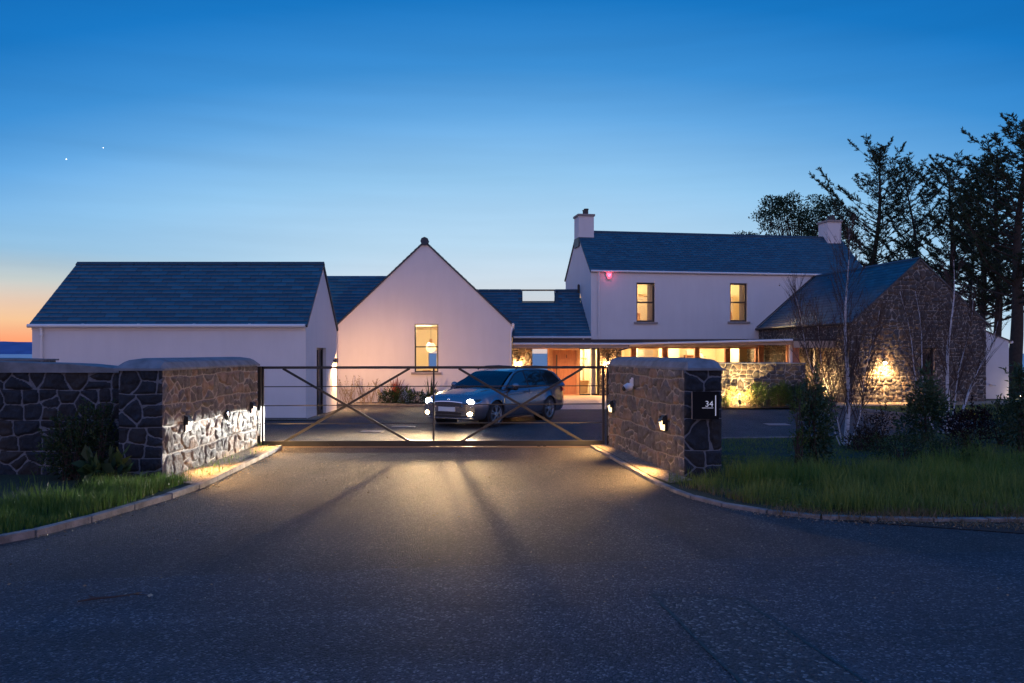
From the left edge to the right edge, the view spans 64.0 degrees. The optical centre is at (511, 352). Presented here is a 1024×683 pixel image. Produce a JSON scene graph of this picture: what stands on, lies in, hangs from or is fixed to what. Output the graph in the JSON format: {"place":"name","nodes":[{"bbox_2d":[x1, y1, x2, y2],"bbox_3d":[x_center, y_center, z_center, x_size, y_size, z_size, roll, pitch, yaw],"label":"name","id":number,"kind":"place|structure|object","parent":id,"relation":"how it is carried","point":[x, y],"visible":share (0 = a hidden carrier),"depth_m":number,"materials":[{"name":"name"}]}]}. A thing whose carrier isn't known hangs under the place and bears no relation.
{"place":"outdoors","nodes":[
{"label":"outdoors","id":0,"kind":"place"},
{"bbox_2d":[0,469,75,494],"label":"verge grass","id":1,"kind":"structure","parent":0,"point":[12,487],"depth_m":11.12,"materials":[{"name":"green plant"}]},
{"bbox_2d":[0,468,190,533],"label":"verge","id":2,"kind":"structure","parent":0,"point":[9,479],"depth_m":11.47,"materials":[{"name":"green plant"}]},
{"bbox_2d":[0,361,118,474],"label":"stone wall","id":3,"kind":"structure","parent":2,"relation":"on","point":[34,396],"depth_m":12.49,"materials":[{"name":"natural stone"},{"name":"cast stone"}]},
{"bbox_2d":[32,406,102,479],"bbox_3d":[-6.486,1.315,11.922,1.031,1.132,0.714,0,0,0],"label":"shrub","id":4,"kind":"object","parent":2,"relation":"on","point":[83,418],"visible":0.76,"depth_m":11.94,"materials":[{"name":"green plant"}]},
{"bbox_2d":[40,404,97,480],"bbox_3d":[-6.483,1.316,11.999,0.806,1.150,0.597,0,0,0],"label":"shrub","id":5,"kind":"object","parent":2,"relation":"on","point":[58,427],"visible":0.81,"depth_m":11.94,"materials":[{"name":"green plant"}]},
{"bbox_2d":[76,397,118,470],"bbox_3d":[-6.084,1.262,12.116,0.674,1.237,0.594,0,0,-34],"label":"shrub","id":6,"kind":"object","parent":2,"relation":"on","point":[107,429],"visible":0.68,"depth_m":12.06,"materials":[{"name":"green plant"}]},
{"bbox_2d":[71,443,134,487],"bbox_3d":[-5.704,1.682,11.523,0.908,0.805,0.806,0,0,0],"label":"hosta","id":7,"kind":"object","parent":2,"relation":"on","point":[91,465],"visible":0.73,"depth_m":11.49,"materials":[{"name":"green plant"}]},
{"bbox_2d":[114,357,259,478],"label":"stone wall","id":8,"kind":"structure","parent":2,"relation":"on","point":[160,399],"depth_m":12.71,"materials":[{"name":"natural stone"},{"name":"cast stone"}]},
{"bbox_2d":[184,415,193,431],"bbox_3d":[-5.050,1.100,12.800,0.100,0.250,0.154,0,0,0],"label":"wall light","id":9,"kind":"object","parent":8,"relation":"attached to","point":[188,420],"visible":1,"depth_m":12.73,"materials":[{"name":"black metal"}]},
{"bbox_2d":[162,445,273,483],"bbox_3d":[-4.835,1.838,13.900,0.730,0.001,4.800,0,0,0],"label":"gravel strip","id":10,"kind":"object","parent":2,"relation":"on","point":[224,461],"visible":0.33,"depth_m":13.50,"materials":[{"name":"beige gravel"}]},
{"bbox_2d":[188,444,269,476],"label":"gravel weeds","id":11,"kind":"object","parent":10,"relation":"on","point":[222,464],"visible":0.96,"depth_m":13.14,"materials":[{"name":"green plant"}]},
{"bbox_2d":[0,341,432,353],"bbox_3d":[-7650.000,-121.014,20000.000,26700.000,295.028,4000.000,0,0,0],"label":"headland","id":12,"kind":"structure","parent":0,"point":[6,347],"depth_m":18473.93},
{"bbox_2d":[356,402,425,403],"bbox_3d":[-2.925,1.840,29.975,5.750,0.001,1.250,0,0,0],"label":"flower bed","id":13,"kind":"object","parent":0,"point":[391,402],"visible":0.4,"depth_m":30.43,"materials":[{"name":"soil"}]},
{"bbox_2d":[337,375,359,402],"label":"twiggy plant","id":14,"kind":"object","parent":13,"relation":"on","point":[350,395],"visible":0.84,"depth_m":30.09,"materials":[{"name":"brown plant"}]},
{"bbox_2d":[355,378,379,402],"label":"twiggy plant","id":15,"kind":"object","parent":13,"relation":"on","point":[364,398],"visible":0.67,"depth_m":30.00,"materials":[{"name":"brown plant"}]},
{"bbox_2d":[378,388,400,402],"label":"bush","id":16,"kind":"object","parent":13,"relation":"on","point":[389,400],"visible":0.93,"depth_m":29.76,"materials":[{"name":"green plant"}]},
{"bbox_2d":[385,375,409,402],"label":"flax plant","id":17,"kind":"object","parent":13,"relation":"on","point":[396,384],"visible":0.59,"depth_m":30.00,"materials":[{"name":"red plant"}]},
{"bbox_2d":[390,385,416,403],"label":"bush","id":18,"kind":"object","parent":13,"relation":"on","point":[403,400],"visible":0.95,"depth_m":29.73,"materials":[{"name":"green plant"}]},
{"bbox_2d":[407,388,427,403],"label":"bush","id":19,"kind":"object","parent":13,"relation":"on","point":[418,397],"visible":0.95,"depth_m":29.76,"materials":[{"name":"green plant"}]},
{"bbox_2d":[0,551,1023,682],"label":"road","id":20,"kind":"structure","parent":0,"point":[509,628],"depth_m":5.76,"materials":[{"name":"grey asphalt"}]},
{"bbox_2d":[78,592,152,601],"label":"twig","id":21,"kind":"object","parent":20,"relation":"on","point":[102,597],"visible":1,"depth_m":6.28,"materials":[{"name":"brown wood"}]},
{"bbox_2d":[8,594,1021,682],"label":"tar joint","id":22,"kind":"object","parent":20,"relation":"on","point":[738,679],"visible":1,"depth_m":5.59,"materials":[{"name":"black asphalt"}]},
{"bbox_2d":[653,594,864,682],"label":"road patch","id":23,"kind":"object","parent":20,"relation":"on","point":[744,642],"visible":1,"depth_m":5.33,"materials":[{"name":"grey asphalt"}]},
{"bbox_2d":[0,447,1023,581],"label":"driveway","id":24,"kind":"structure","parent":0,"point":[254,512],"depth_m":8.95,"materials":[{"name":"grey asphalt"}]},
{"bbox_2d":[282,446,589,447],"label":"gate track","id":25,"kind":"structure","parent":24,"relation":"on","point":[435,446],"depth_m":16.45,"materials":[{"name":"silver metal"}]},
{"bbox_2d":[262,366,605,445],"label":"driveway gate","id":26,"kind":"structure","parent":25,"relation":"on","point":[462,442],"depth_m":16.48,"materials":[{"name":"black metal"}]},
{"bbox_2d":[7,449,1023,601],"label":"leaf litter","id":27,"kind":"object","parent":24,"relation":"on","point":[538,517],"visible":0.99,"depth_m":9.12,"materials":[{"name":"brown plant"}]},
{"bbox_2d":[841,520,1023,532],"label":"roadside dirt","id":28,"kind":"structure","parent":24,"relation":"on","point":[996,528],"depth_m":8.96,"materials":[{"name":"soil"}]},
{"bbox_2d":[0,354,1023,369],"bbox_3d":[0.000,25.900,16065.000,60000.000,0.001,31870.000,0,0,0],"label":"sea","id":29,"kind":"structure","parent":0,"point":[539,359],"depth_m":4683.00,"materials":[{"name":"blue liquid"}]},
{"bbox_2d":[0,0,1023,353],"label":"sky","id":30,"kind":"structure","parent":0,"point":[344,135],"materials":[{"name":"blue"}]},
{"bbox_2d":[264,403,964,443],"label":"courtyard","id":31,"kind":"structure","parent":0,"point":[748,422],"depth_m":21.12,"materials":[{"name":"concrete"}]},
{"bbox_2d":[26,262,338,418],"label":"outbuilding","id":32,"kind":"structure","parent":31,"relation":"on","point":[260,313],"depth_m":23.76,"materials":[{"name":"paint"}]},
{"bbox_2d":[317,348,322,414],"bbox_3d":[-5.989,0.870,25.295,0.102,2.060,1.250,0,0,0],"label":"door","id":33,"kind":"structure","parent":32,"relation":"in","point":[320,411],"depth_m":25.45,"materials":[{"name":"black"}]},
{"bbox_2d":[264,416,324,419],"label":"paved path","id":34,"kind":"structure","parent":31,"relation":"on","point":[314,418],"depth_m":23.03,"materials":[{"name":"grey concrete"}]},
{"bbox_2d":[359,430,383,432],"bbox_3d":[-3.367,1.886,19.689,0.550,0.018,0.420,0,0,0],"label":"manhole cover","id":35,"kind":"object","parent":31,"relation":"on","point":[372,431],"visible":1,"depth_m":19.58,"materials":[{"name":"grey metal"}]},
{"bbox_2d":[351,403,424,405],"bbox_3d":[-2.925,1.877,29.375,5.752,0.126,0.050,0,0,1],"label":"kerb bed","id":36,"kind":"object","parent":31,"relation":"on","point":[393,404],"visible":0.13,"depth_m":29.41,"materials":[{"name":"concrete"}]},
{"bbox_2d":[425,365,564,426],"bbox_3d":[-0.374,1.144,22.662,2.210,1.584,4.712,0,0,33],"label":"estate car","id":37,"kind":"object","parent":31,"relation":"on","point":[515,383],"visible":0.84,"depth_m":21.74,"materials":[{"name":"grey paint"}]},
{"bbox_2d":[722,406,801,407],"bbox_3d":[7.350,1.840,27.850,6.300,0.001,0.900,0,0,0],"label":"shrub bed","id":38,"kind":"object","parent":31,"relation":"on","point":[757,407],"visible":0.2,"depth_m":27.64,"materials":[{"name":"soil"}]},
{"bbox_2d":[724,385,740,406],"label":"shrub","id":39,"kind":"object","parent":38,"relation":"on","point":[731,402],"visible":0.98,"depth_m":27.85,"materials":[{"name":"green plant"}]},
{"bbox_2d":[740,386,757,406],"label":"shrub","id":40,"kind":"object","parent":38,"relation":"on","point":[744,395],"visible":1,"depth_m":27.76,"materials":[{"name":"green plant"}]},
{"bbox_2d":[748,379,768,406],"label":"shrub","id":41,"kind":"object","parent":38,"relation":"on","point":[760,389],"visible":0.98,"depth_m":27.85,"materials":[{"name":"green plant"}]},
{"bbox_2d":[765,380,794,406],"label":"round shrub","id":42,"kind":"object","parent":38,"relation":"on","point":[781,399],"visible":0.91,"depth_m":27.82,"materials":[{"name":"green plant"}]},
{"bbox_2d":[785,381,809,405],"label":"shrub","id":43,"kind":"object","parent":38,"relation":"on","point":[790,388],"visible":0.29,"depth_m":27.96,"materials":[{"name":"green plant"}]},
{"bbox_2d":[763,423,790,425],"bbox_3d":[7.015,1.886,21.652,0.600,0.018,0.550,0,0,0],"label":"manhole cover","id":44,"kind":"object","parent":31,"relation":"on","point":[777,424],"visible":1,"depth_m":21.50,"materials":[{"name":"grey metal"}]},
{"bbox_2d":[721,405,972,438],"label":"kerb","id":45,"kind":"structure","parent":31,"relation":"on","point":[891,412],"depth_m":18.70,"materials":[{"name":"concrete"}]},
{"bbox_2d":[637,296,646,319],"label":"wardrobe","id":46,"kind":"object","parent":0,"point":[642,309],"visible":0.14,"depth_m":40.27,"materials":[{"name":"brown wood"}]},
{"bbox_2d":[561,395,746,408],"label":"paving","id":47,"kind":"structure","parent":0,"point":[575,401],"depth_m":31.26,"materials":[{"name":"beige stone"}]},
{"bbox_2d":[513,338,835,362],"bbox_3d":[6.230,0.650,34.545,12.380,2.500,6.510,0,0,0],"label":"canopy","id":48,"kind":"object","parent":47,"relation":"on","point":[793,344],"visible":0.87,"depth_m":33.85,"materials":[{"name":"metal"}]},
{"bbox_2d":[337,378,1023,406],"bbox_3d":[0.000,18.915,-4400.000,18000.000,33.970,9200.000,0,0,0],"label":"ground","id":49,"kind":"structure","parent":0,"point":[986,399],"depth_m":33.98,"materials":[{"name":"green plant"}]},
{"bbox_2d":[0,358,58,361],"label":"stone wall","id":50,"kind":"structure","parent":49,"relation":"on","point":[29,359],"depth_m":16.97,"materials":[{"name":"stone"}]},
{"bbox_2d":[0,445,281,543],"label":"kerb","id":51,"kind":"structure","parent":49,"relation":"on","point":[57,526],"depth_m":9.78,"materials":[{"name":"concrete"}]},
{"bbox_2d":[257,366,261,445],"bbox_3d":[-5.060,1.085,16.407,0.100,1.630,0.125,0,0,0],"label":"gate post","id":52,"kind":"object","parent":49,"relation":"on","point":[259,408],"visible":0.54,"depth_m":16.39,"materials":[{"name":"black metal"}]},
{"bbox_2d":[327,276,385,401],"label":"link building","id":53,"kind":"structure","parent":49,"relation":"on","point":[348,293],"depth_m":33.29,"materials":[{"name":"tile"}]},
{"bbox_2d":[337,237,514,403],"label":"gabled house","id":54,"kind":"structure","parent":49,"relation":"on","point":[412,304],"depth_m":30.60,"materials":[{"name":"slate"},{"name":"white render"},{"name":"white pvc"}]},
{"bbox_2d":[411,324,440,374],"bbox_3d":[-3.198,-0.131,30.635,1.127,1.880,0.210,0,0,0],"label":"window","id":55,"kind":"structure","parent":54,"relation":"in","point":[416,372],"depth_m":30.69,"materials":[{"name":"beige"}]},
{"bbox_2d":[426,339,435,352],"bbox_3d":[-3.247,-0.547,32.800,0.400,1.067,0.400,0,0,0],"label":"pendant lamp","id":56,"kind":"object","parent":54,"relation":"hanging from","point":[430,349],"visible":0.89,"depth_m":32.68,"materials":[{"name":"white glass"}]},
{"bbox_2d":[477,289,620,395],"bbox_3d":[1.391,-0.555,38.649,6.942,4.913,4.716,0,0,0],"label":"entrance link","id":57,"kind":"object","parent":49,"relation":"on","point":[562,315],"visible":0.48,"depth_m":36.91,"materials":[{"name":"tile"}]},
{"bbox_2d":[553,350,575,393],"bbox_3d":[2.354,0.850,36.589,1.051,1.989,0.142,0,0,0],"label":"door","id":58,"kind":"structure","parent":57,"relation":"in","point":[560,357],"depth_m":36.60,"materials":[{"name":"brown wood"}]},
{"bbox_2d":[580,380,588,392],"bbox_3d":[3.536,1.580,38.300,0.850,0.600,0.400,0,0,0],"label":"hall bench","id":59,"kind":"object","parent":57,"relation":"on","point":[584,389],"visible":0.31,"depth_m":38.47,"materials":[{"name":"brown wood"}]},
{"bbox_2d":[579,348,598,394],"bbox_3d":[3.457,0.840,36.615,0.891,2.119,0.130,0,0,0],"label":"window","id":60,"kind":"structure","parent":57,"relation":"in","point":[579,348],"depth_m":36.55,"materials":[{"name":"black"}]},
{"bbox_2d":[564,208,861,394],"bbox_3d":[9.705,-2.488,40.000,13.730,8.777,5.103,0,0,-10],"label":"farmhouse","id":61,"kind":"object","parent":49,"relation":"on","point":[695,280],"visible":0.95,"depth_m":37.79,"materials":[{"name":"white painted render"},{"name":"slate"},{"name":"timber"}]},
{"bbox_2d":[634,283,657,323],"bbox_3d":[6.023,-2.242,36.961,1.107,1.862,0.210,0,0,-10],"label":"window","id":62,"kind":"structure","parent":61,"relation":"in","point":[638,321],"depth_m":37.04,"materials":[{"name":"black"}]},
{"bbox_2d":[647,284,651,319],"bbox_3d":[6.036,-2.298,37.233,1.250,1.994,0.040,0,0,-10],"label":"curtain","id":63,"kind":"object","parent":61,"relation":"hanging from","point":[649,299],"visible":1,"depth_m":37.27,"materials":[{"name":"fabric"}]},
{"bbox_2d":[638,350,693,356],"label":"interior door","id":64,"kind":"structure","parent":61,"relation":"in","point":[641,353],"depth_m":40.62,"materials":[{"name":"white plastic"}]},
{"bbox_2d":[621,347,757,361],"bbox_3d":[8.033,0.820,37.420,6.893,2.160,0.140,0,0,-10],"label":"window","id":65,"kind":"structure","parent":61,"relation":"in","point":[632,349],"depth_m":37.43,"materials":[{"name":"brown glass"}]},
{"bbox_2d":[728,283,749,323],"bbox_3d":[10.422,-2.283,37.710,1.082,1.851,0.210,0,0,-10],"label":"window","id":66,"kind":"structure","parent":61,"relation":"in","point":[731,321],"depth_m":37.73,"materials":[{"name":"black"}]},
{"bbox_2d":[739,285,743,319],"bbox_3d":[10.423,-2.339,37.980,1.250,1.983,0.041,0,0,-10],"label":"curtain","id":67,"kind":"object","parent":61,"relation":"hanging from","point":[741,299],"visible":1,"depth_m":38.02,"materials":[{"name":"fabric"}]},
{"bbox_2d":[718,362,805,405],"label":"stone wall","id":68,"kind":"structure","parent":49,"relation":"on","point":[739,376],"depth_m":28.27,"materials":[{"name":"rubble stone"},{"name":"cast stone"}]},
{"bbox_2d":[732,190,865,260],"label":"broadleaf tree","id":69,"kind":"object","parent":49,"relation":"on","point":[795,219],"visible":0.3,"depth_m":54.90,"materials":[{"name":"green plant"}]},
{"bbox_2d":[590,445,1023,521],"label":"kerb","id":70,"kind":"structure","parent":49,"relation":"on","point":[638,472],"depth_m":9.68,"materials":[{"name":"concrete"}]},
{"bbox_2d":[747,257,988,402],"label":"stone barn","id":71,"kind":"structure","parent":49,"relation":"on","point":[893,387],"depth_m":31.18,"materials":[{"name":"stone"},{"name":"slate"}]},
{"bbox_2d":[920,348,934,374],"bbox_3d":[15.713,0.319,31.204,0.638,1.041,0.300,0,0,-10],"label":"window","id":72,"kind":"structure","parent":71,"relation":"in","point":[932,366],"depth_m":31.21,"materials":[{"name":"black"}]},
{"bbox_2d":[796,133,958,276],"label":"conifer tree","id":73,"kind":"object","parent":49,"relation":"on","point":[878,225],"visible":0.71,"depth_m":50.87,"materials":[{"name":"green plant"}]},
{"bbox_2d":[860,156,979,276],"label":"conifer tree","id":74,"kind":"object","parent":49,"relation":"on","point":[920,202],"visible":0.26,"depth_m":53.61,"materials":[{"name":"green plant"}]},
{"bbox_2d":[882,150,1023,307],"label":"conifer tree","id":75,"kind":"object","parent":49,"relation":"on","point":[932,264],"visible":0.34,"depth_m":49.88,"materials":[{"name":"green plant"}]},
{"bbox_2d":[913,157,1023,325],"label":"conifer tree","id":76,"kind":"object","parent":49,"relation":"on","point":[952,241],"visible":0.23,"depth_m":46.93,"materials":[{"name":"green plant"}]},
{"bbox_2d":[915,150,1023,335],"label":"conifer tree","id":77,"kind":"object","parent":49,"relation":"on","point":[972,272],"visible":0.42,"depth_m":43.59,"materials":[{"name":"green plant"}]},
{"bbox_2d":[926,112,1023,391],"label":"conifer tree","id":78,"kind":"object","parent":49,"relation":"on","point":[1015,282],"visible":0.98,"depth_m":39.95,"materials":[{"name":"green plant"}]},
{"bbox_2d":[926,223,1023,328],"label":"conifer tree","id":79,"kind":"object","parent":49,"relation":"on","point":[967,279],"visible":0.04,"depth_m":55.55,"materials":[{"name":"green plant"}]},
{"bbox_2d":[943,135,1023,302],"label":"conifer tree","id":80,"kind":"object","parent":49,"relation":"on","point":[1007,300],"visible":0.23,"depth_m":44.34,"materials":[{"name":"green plant"}]},
{"bbox_2d":[986,330,1012,398],"bbox_3d":[20.133,0.467,35.876,1.205,2.865,4.168,0,0,0],"label":"annex","id":81,"kind":"object","parent":49,"relation":"on","point":[996,382],"visible":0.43,"depth_m":33.90,"materials":[{"name":"white paint"}]},
{"bbox_2d":[595,404,1023,517],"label":"verge","id":82,"kind":"structure","parent":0,"point":[723,498],"depth_m":14.97,"materials":[{"name":"green plant"}]},
{"bbox_2d":[606,367,608,444],"bbox_3d":[1.930,1.090,16.407,0.100,1.620,0.125,0,0,0],"label":"gate post","id":83,"kind":"object","parent":82,"relation":"on","point":[607,416],"visible":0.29,"depth_m":16.39,"materials":[{"name":"black metal"}]},
{"bbox_2d":[594,444,689,482],"bbox_3d":[2.073,1.838,14.069,0.473,0.001,4.936,0,0,-8],"label":"gravel strip","id":84,"kind":"object","parent":82,"relation":"on","point":[656,471],"visible":0.71,"depth_m":13.38,"materials":[{"name":"beige gravel"}]},
{"bbox_2d":[606,357,725,477],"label":"stone wall","id":85,"kind":"structure","parent":82,"relation":"on","point":[667,386],"depth_m":12.96,"materials":[{"name":"rubble stone"},{"name":"cast stone"}]},
{"bbox_2d":[622,378,633,390],"bbox_3d":[2.053,0.562,14.585,0.205,0.244,0.140,0,0,-8],"label":"security camera","id":86,"kind":"object","parent":85,"relation":"attached to","point":[627,386],"visible":1,"depth_m":14.54,"materials":[{"name":"white plastic"}]},
{"bbox_2d":[658,415,666,430],"bbox_3d":[2.361,1.100,12.883,0.100,0.250,0.154,0,0,-8],"label":"wall light","id":87,"kind":"object","parent":85,"relation":"attached to","point":[662,420],"visible":1,"depth_m":12.81,"materials":[{"name":"black metal"}]},
{"bbox_2d":[691,392,718,418],"bbox_3d":[2.853,0.772,12.115,0.405,0.405,0.070,0,0,0],"label":"house number sign","id":88,"kind":"object","parent":85,"relation":"attached to","point":[704,405],"visible":1,"depth_m":12.09,"materials":[{"name":"black"}]},
{"bbox_2d":[779,382,812,465],"bbox_3d":[4.613,1.171,13.193,0.519,1.407,0.575,0,0,0],"label":"wispy bush","id":89,"kind":"object","parent":82,"relation":"on","point":[796,444],"visible":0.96,"depth_m":13.17,"materials":[{"name":"green plant"}]},
{"bbox_2d":[786,361,841,465],"bbox_3d":[5.019,1.027,13.568,0.877,1.800,0.792,0,0,0],"label":"laurel bush","id":90,"kind":"object","parent":82,"relation":"on","point":[815,402],"visible":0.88,"depth_m":13.51,"materials":[{"name":"green plant"}]},
{"bbox_2d":[776,204,900,445],"bbox_3d":[6.446,-0.581,16.349,2.427,4.893,1.236,0,0,0],"label":"birch tree","id":91,"kind":"object","parent":82,"relation":"on","point":[848,383],"visible":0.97,"depth_m":16.30,"materials":[{"name":"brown plant"}]},
{"bbox_2d":[668,434,1023,516],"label":"meadow grass","id":92,"kind":"structure","parent":82,"relation":"on","point":[877,501],"depth_m":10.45,"materials":[{"name":"green plant"}]},
{"bbox_2d":[681,481,1023,515],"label":"dry grass","id":93,"kind":"structure","parent":82,"relation":"on","point":[766,502],"depth_m":9.60,"materials":[{"name":"green plant"}]},
{"bbox_2d":[839,427,874,450],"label":"bronze shrub","id":94,"kind":"object","parent":82,"relation":"on","point":[852,440],"visible":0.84,"depth_m":15.55,"materials":[{"name":"brown plant"}]},
{"bbox_2d":[715,496,1023,530],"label":"dry grass","id":95,"kind":"structure","parent":82,"relation":"on","point":[963,525],"depth_m":9.06,"materials":[{"name":"green plant"}]},
{"bbox_2d":[851,399,896,450],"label":"bronze shrub","id":96,"kind":"object","parent":82,"relation":"on","point":[874,430],"visible":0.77,"depth_m":15.61,"materials":[{"name":"brown plant"}]},
{"bbox_2d":[758,503,1023,521],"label":"dry grass","id":97,"kind":"structure","parent":82,"relation":"on","point":[882,514],"depth_m":9.29,"materials":[{"name":"green plant"}]},
{"bbox_2d":[860,426,939,460],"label":"shrub","id":98,"kind":"object","parent":82,"relation":"on","point":[890,454],"visible":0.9,"depth_m":14.14,"materials":[{"name":"green plant"}]},
{"bbox_2d":[890,264,946,425],"bbox_3d":[10.067,-0.183,20.226,1.627,4.100,1.028,0,0,0],"label":"birch tree","id":99,"kind":"object","parent":82,"relation":"on","point":[920,338],"visible":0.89,"depth_m":20.27,"materials":[{"name":"brown plant"}]},
{"bbox_2d":[889,360,956,440],"bbox_3d":[8.657,1.039,17.256,1.345,1.814,0.948,0,0,0],"label":"laurel bush","id":100,"kind":"object","parent":82,"relation":"on","point":[931,398],"visible":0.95,"depth_m":17.20,"materials":[{"name":"green plant"}]},
{"bbox_2d":[906,433,986,461],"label":"shrub","id":101,"kind":"object","parent":82,"relation":"on","point":[947,443],"visible":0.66,"depth_m":13.89,"materials":[{"name":"green plant"}]},
{"bbox_2d":[916,238,1013,432],"bbox_3d":[10.499,-0.382,18.791,2.302,4.531,1.188,0,0,0],"label":"birch tree","id":102,"kind":"object","parent":82,"relation":"on","point":[947,361],"visible":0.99,"depth_m":18.83,"materials":[{"name":"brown plant"}]},
{"bbox_2d":[939,394,997,448],"bbox_3d":[8.920,1.348,15.983,1.123,1.096,0.882,0,0,-19],"label":"purple shrub","id":103,"kind":"object","parent":82,"relation":"on","point":[967,424],"visible":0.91,"depth_m":15.88,"materials":[{"name":"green plant"}]},
{"bbox_2d":[976,393,1023,444],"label":"leafy shrub","id":104,"kind":"object","parent":82,"relation":"on","point":[996,420],"visible":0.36,"depth_m":16.50,"materials":[{"name":"green plant"}]},
{"bbox_2d":[996,361,1023,452],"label":"laurel bush","id":105,"kind":"object","parent":82,"relation":"on","point":[1015,383],"visible":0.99,"depth_m":15.20,"materials":[{"name":"green plant"}]},
{"bbox_2d":[805,400,1023,405],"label":"gravel path","id":106,"kind":"structure","parent":0,"point":[905,403],"depth_m":29.99,"materials":[{"name":"beige gravel"}]},
{"bbox_2d":[858,402,1019,419],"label":"lawn grass","id":107,"kind":"structure","parent":0,"point":[897,409],"depth_m":26.92,"materials":[{"name":"green plant"}]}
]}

